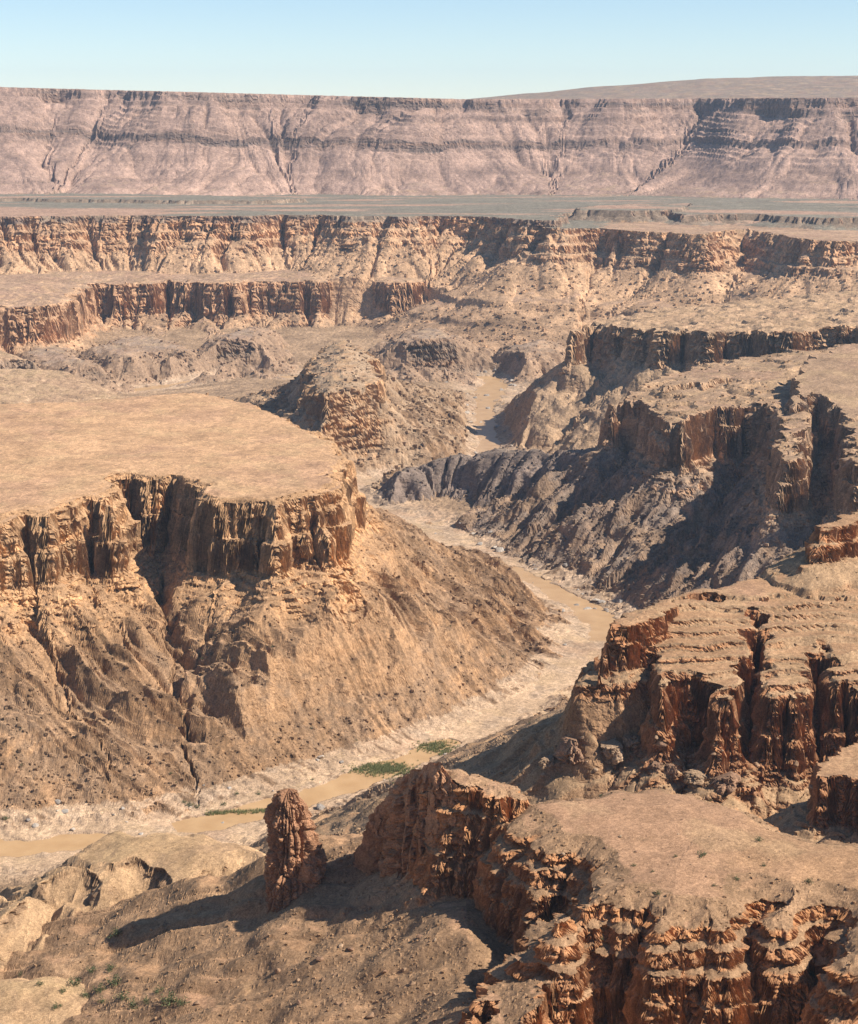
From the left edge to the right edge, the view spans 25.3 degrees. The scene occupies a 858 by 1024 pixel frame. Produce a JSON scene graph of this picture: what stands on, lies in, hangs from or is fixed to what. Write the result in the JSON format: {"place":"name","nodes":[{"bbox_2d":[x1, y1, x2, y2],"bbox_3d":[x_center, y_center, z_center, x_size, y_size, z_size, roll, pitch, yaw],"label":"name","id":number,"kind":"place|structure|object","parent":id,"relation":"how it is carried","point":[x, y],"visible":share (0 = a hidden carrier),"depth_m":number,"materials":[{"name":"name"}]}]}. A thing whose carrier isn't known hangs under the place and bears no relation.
{"place":"outdoors","nodes":[
{"label":"outdoors","id":0,"kind":"place"},
{"bbox_2d":[0,351,128,403],"bbox_3d":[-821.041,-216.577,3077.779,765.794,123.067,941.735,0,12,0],"label":"side spur","id":1,"kind":"structure","parent":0,"point":[25,381],"depth_m":3078.05,"materials":[{"name":"brown stone"}]},
{"bbox_2d":[0,831,265,1023],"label":"knoll","id":2,"kind":"structure","parent":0,"point":[108,870],"depth_m":872.59,"materials":[{"name":"beige stone"}]},
{"bbox_2d":[52,1002,62,1009],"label":"shrub","id":3,"kind":"object","parent":2,"relation":"on","point":[56,1006],"visible":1,"depth_m":758.80,"materials":[{"name":"green plant"}]},
{"bbox_2d":[68,976,81,987],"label":"shrub","id":4,"kind":"object","parent":2,"relation":"on","point":[76,979],"visible":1,"depth_m":777.53,"materials":[{"name":"green plant"}]},
{"bbox_2d":[80,991,89,998],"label":"shrub","id":5,"kind":"object","parent":2,"relation":"on","point":[85,994],"visible":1,"depth_m":769.12,"materials":[{"name":"green plant"}]},
{"bbox_2d":[16,326,566,393],"bbox_3d":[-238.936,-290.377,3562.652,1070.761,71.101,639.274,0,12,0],"label":"foothills","id":6,"kind":"structure","parent":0,"point":[442,350],"depth_m":3542.03,"materials":[{"name":"brown stone"}]},
{"bbox_2d":[0,393,600,822],"bbox_3d":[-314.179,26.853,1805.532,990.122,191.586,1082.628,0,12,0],"label":"mesa","id":7,"kind":"structure","parent":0,"point":[250,463],"depth_m":1565.17,"materials":[{"name":"brown stone"}]},
{"bbox_2d":[0,392,603,813],"bbox_3d":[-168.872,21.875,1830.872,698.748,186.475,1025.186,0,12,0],"label":"loose stones","id":8,"kind":"object","parent":7,"relation":"on","point":[146,788],"visible":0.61,"depth_m":1495.74,"materials":[{"name":"brown stone"}]},
{"bbox_2d":[0,376,614,856],"bbox_3d":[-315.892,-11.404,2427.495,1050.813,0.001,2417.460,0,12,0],"label":"river","id":9,"kind":"structure","parent":0,"point":[598,620],"depth_m":1450.64,"materials":[{"name":"liquid"}]},
{"bbox_2d":[0,320,639,891],"bbox_3d":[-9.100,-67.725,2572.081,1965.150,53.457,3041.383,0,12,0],"label":"canyon floor","id":10,"kind":"structure","parent":0,"point":[508,702],"depth_m":1632.19,"materials":[{"name":"beige sand"}]},
{"bbox_2d":[316,804,324,809],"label":"river boulder","id":11,"kind":"object","parent":10,"relation":"on","point":[320,806],"visible":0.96,"depth_m":1374.14,"materials":[{"name":"stone"}]},
{"bbox_2d":[204,739,459,815],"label":"river grass","id":12,"kind":"structure","parent":10,"relation":"on","point":[387,767],"depth_m":1461.35,"materials":[{"name":"green plant"}]},
{"bbox_2d":[495,547,503,551],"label":"river boulder","id":13,"kind":"object","parent":10,"relation":"on","point":[499,549],"visible":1,"depth_m":2157.33,"materials":[{"name":"stone"}]},
{"bbox_2d":[238,340,508,489],"bbox_3d":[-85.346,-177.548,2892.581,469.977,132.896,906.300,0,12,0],"label":"butte","id":14,"kind":"object","parent":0,"point":[356,423],"visible":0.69,"depth_m":2667.79,"materials":[{"name":"brown stone"}]},
{"bbox_2d":[0,87,857,199],"bbox_3d":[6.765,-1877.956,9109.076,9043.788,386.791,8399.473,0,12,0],"label":"escarpment","id":15,"kind":"structure","parent":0,"point":[85,141],"depth_m":5869.22,"materials":[{"name":"brown stone"}]},
{"bbox_2d":[0,215,857,354],"bbox_3d":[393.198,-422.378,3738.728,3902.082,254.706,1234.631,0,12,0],"label":"canyon wall","id":16,"kind":"structure","parent":0,"point":[103,299],"depth_m":4026.63,"materials":[{"name":"brown stone"}]},
{"bbox_2d":[1,216,857,488],"bbox_3d":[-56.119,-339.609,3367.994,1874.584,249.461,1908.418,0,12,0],"label":"loose stones","id":17,"kind":"object","parent":16,"relation":"on","point":[360,460],"visible":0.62,"depth_m":3689.65,"materials":[{"name":"brown stone"}]},
{"bbox_2d":[0,191,857,232],"bbox_3d":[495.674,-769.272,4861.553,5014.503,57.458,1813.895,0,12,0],"label":"plateau","id":18,"kind":"structure","parent":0,"point":[574,211],"depth_m":4546.84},
{"bbox_2d":[0,0,857,98],"label":"sky","id":19,"kind":"structure","parent":0,"point":[443,49],"materials":[{"name":"blue"}]},
{"bbox_2d":[4,769,857,1023],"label":"foreground ridge","id":20,"kind":"structure","parent":0,"point":[591,977],"depth_m":695.32,"materials":[{"name":"brown stone"}]},
{"bbox_2d":[85,965,96,973],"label":"shrub","id":21,"kind":"object","parent":20,"relation":"on","point":[93,966],"visible":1,"depth_m":788.85,"materials":[{"name":"green plant"}]},
{"bbox_2d":[92,982,106,992],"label":"shrub","id":22,"kind":"object","parent":20,"relation":"on","point":[98,989],"visible":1,"depth_m":768.22,"materials":[{"name":"green plant"}]},
{"bbox_2d":[106,963,116,971],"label":"shrub","id":23,"kind":"object","parent":20,"relation":"on","point":[109,969],"visible":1,"depth_m":785.05,"materials":[{"name":"green plant"}]},
{"bbox_2d":[106,973,121,986],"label":"shrub","id":24,"kind":"object","parent":20,"relation":"on","point":[115,980],"visible":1,"depth_m":769.87,"materials":[{"name":"green plant"}]},
{"bbox_2d":[106,926,121,938],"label":"shrub","id":25,"kind":"object","parent":20,"relation":"on","point":[115,933],"visible":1,"depth_m":809.73,"materials":[{"name":"green plant"}]},
{"bbox_2d":[113,991,129,1000],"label":"shrub","id":26,"kind":"object","parent":20,"relation":"on","point":[121,998],"visible":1,"depth_m":753.48,"materials":[{"name":"green plant"}]},
{"bbox_2d":[128,996,137,1008],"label":"shrub","id":27,"kind":"object","parent":20,"relation":"on","point":[130,1004],"visible":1,"depth_m":747.19,"materials":[{"name":"green plant"}]},
{"bbox_2d":[152,985,162,993],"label":"shrub","id":28,"kind":"object","parent":20,"relation":"on","point":[157,991],"visible":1,"depth_m":750.90,"materials":[{"name":"green plant"}]},
{"bbox_2d":[160,990,178,1006],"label":"shrub","id":29,"kind":"object","parent":20,"relation":"on","point":[169,1000],"visible":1,"depth_m":734.61,"materials":[{"name":"green plant"}]},
{"bbox_2d":[176,995,191,1005],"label":"shrub","id":30,"kind":"object","parent":20,"relation":"on","point":[180,1001],"visible":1,"depth_m":731.00,"materials":[{"name":"green plant"}]},
{"bbox_2d":[263,788,327,913],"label":"rock pinnacle","id":31,"kind":"object","parent":20,"relation":"on","point":[296,859],"visible":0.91,"depth_m":778.34,"materials":[{"name":"brown stone"}]},
{"bbox_2d":[315,956,323,960],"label":"boulder","id":32,"kind":"object","parent":20,"relation":"on","point":[321,958],"visible":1,"depth_m":723.02,"materials":[{"name":"stone"}]},
{"bbox_2d":[365,1012,373,1018],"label":"boulder","id":33,"kind":"object","parent":20,"relation":"on","point":[370,1015],"visible":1,"depth_m":680.41,"materials":[{"name":"stone"}]},
{"bbox_2d":[353,762,463,879],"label":"rock fin","id":34,"kind":"object","parent":20,"relation":"on","point":[385,847],"visible":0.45,"depth_m":758.36,"materials":[{"name":"brown stone"}]},
{"bbox_2d":[10,768,855,1023],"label":"loose stones","id":35,"kind":"object","parent":20,"relation":"on","point":[475,962],"visible":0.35,"depth_m":714.76,"materials":[{"name":"brown stone"}]},
{"bbox_2d":[697,850,705,857],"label":"shrub","id":36,"kind":"object","parent":20,"relation":"on","point":[703,854],"visible":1,"depth_m":678.93,"materials":[{"name":"green plant"}]},
{"bbox_2d":[377,448,627,506],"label":"dark spur","id":37,"kind":"structure","parent":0,"point":[466,475],"depth_m":2406.94,"materials":[{"name":"grey stone"}]},
{"bbox_2d":[246,509,857,853],"bbox_3d":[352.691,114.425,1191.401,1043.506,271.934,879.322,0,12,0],"label":"buttress","id":38,"kind":"structure","parent":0,"point":[748,723],"depth_m":946.72,"materials":[{"name":"brown stone"}]},
{"bbox_2d":[538,754,553,770],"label":"fallen block","id":39,"kind":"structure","parent":38,"relation":"on","point":[545,762],"depth_m":945.50,"materials":[{"name":"brown stone"}]},
{"bbox_2d":[253,542,857,848],"bbox_3d":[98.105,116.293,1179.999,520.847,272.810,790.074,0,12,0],"label":"loose stones","id":40,"kind":"object","parent":38,"relation":"on","point":[666,684],"visible":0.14,"depth_m":978.62,"materials":[{"name":"brown stone"}]},
{"bbox_2d":[553,736,583,765],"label":"fallen block","id":41,"kind":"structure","parent":38,"relation":"on","point":[569,752],"depth_m":941.26,"materials":[{"name":"brown stone"}]},
{"bbox_2d":[599,738,623,764],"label":"fallen block","id":42,"kind":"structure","parent":38,"relation":"on","point":[612,751],"depth_m":937.14,"materials":[{"name":"brown stone"}]},
{"bbox_2d":[622,735,639,747],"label":"fallen block","id":43,"kind":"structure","parent":38,"relation":"on","point":[631,741],"depth_m":941.14,"materials":[{"name":"brown stone"}]},
{"bbox_2d":[646,761,662,774],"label":"fallen block","id":44,"kind":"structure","parent":38,"relation":"on","point":[655,766],"depth_m":926.35,"materials":[{"name":"brown stone"}]},
{"bbox_2d":[656,742,666,746],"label":"boulder","id":45,"kind":"object","parent":38,"relation":"on","point":[660,744],"visible":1,"depth_m":927.67,"materials":[{"name":"stone"}]},
{"bbox_2d":[665,764,678,778],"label":"fallen block","id":46,"kind":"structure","parent":38,"relation":"on","point":[671,770],"depth_m":923.92,"materials":[{"name":"brown stone"}]},
{"bbox_2d":[683,769,707,787],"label":"fallen block","id":47,"kind":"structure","parent":38,"relation":"on","point":[694,778],"depth_m":919.10,"materials":[{"name":"beige stone"}]},
{"bbox_2d":[710,771,741,795],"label":"fallen block","id":48,"kind":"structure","parent":38,"relation":"on","point":[725,783],"depth_m":912.88,"materials":[{"name":"brown stone"}]},
{"bbox_2d":[456,343,857,614],"bbox_3d":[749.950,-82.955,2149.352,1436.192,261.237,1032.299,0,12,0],"label":"bench","id":49,"kind":"object","parent":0,"point":[721,431],"visible":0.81,"depth_m":2104.72,"materials":[{"name":"brown stone"}]},
{"bbox_2d":[379,345,857,612],"bbox_3d":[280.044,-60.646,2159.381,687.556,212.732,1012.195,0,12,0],"label":"loose stones","id":50,"kind":"object","parent":49,"relation":"on","point":[618,503],"visible":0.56,"depth_m":2082.56,"materials":[{"name":"brown stone"}]},
{"bbox_2d":[473,76,857,98],"bbox_3d":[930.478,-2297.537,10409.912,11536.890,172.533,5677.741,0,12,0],"label":"distant hill","id":51,"kind":"structure","parent":0,"point":[806,87],"depth_m":8277.22,"materials":[{"name":"stone"}]},
{"bbox_2d":[504,291,857,454],"bbox_3d":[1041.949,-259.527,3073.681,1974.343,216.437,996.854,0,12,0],"label":"bench","id":52,"kind":"object","parent":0,"point":[563,405],"visible":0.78,"depth_m":2810.98,"materials":[{"name":"brown stone"}]}
]}

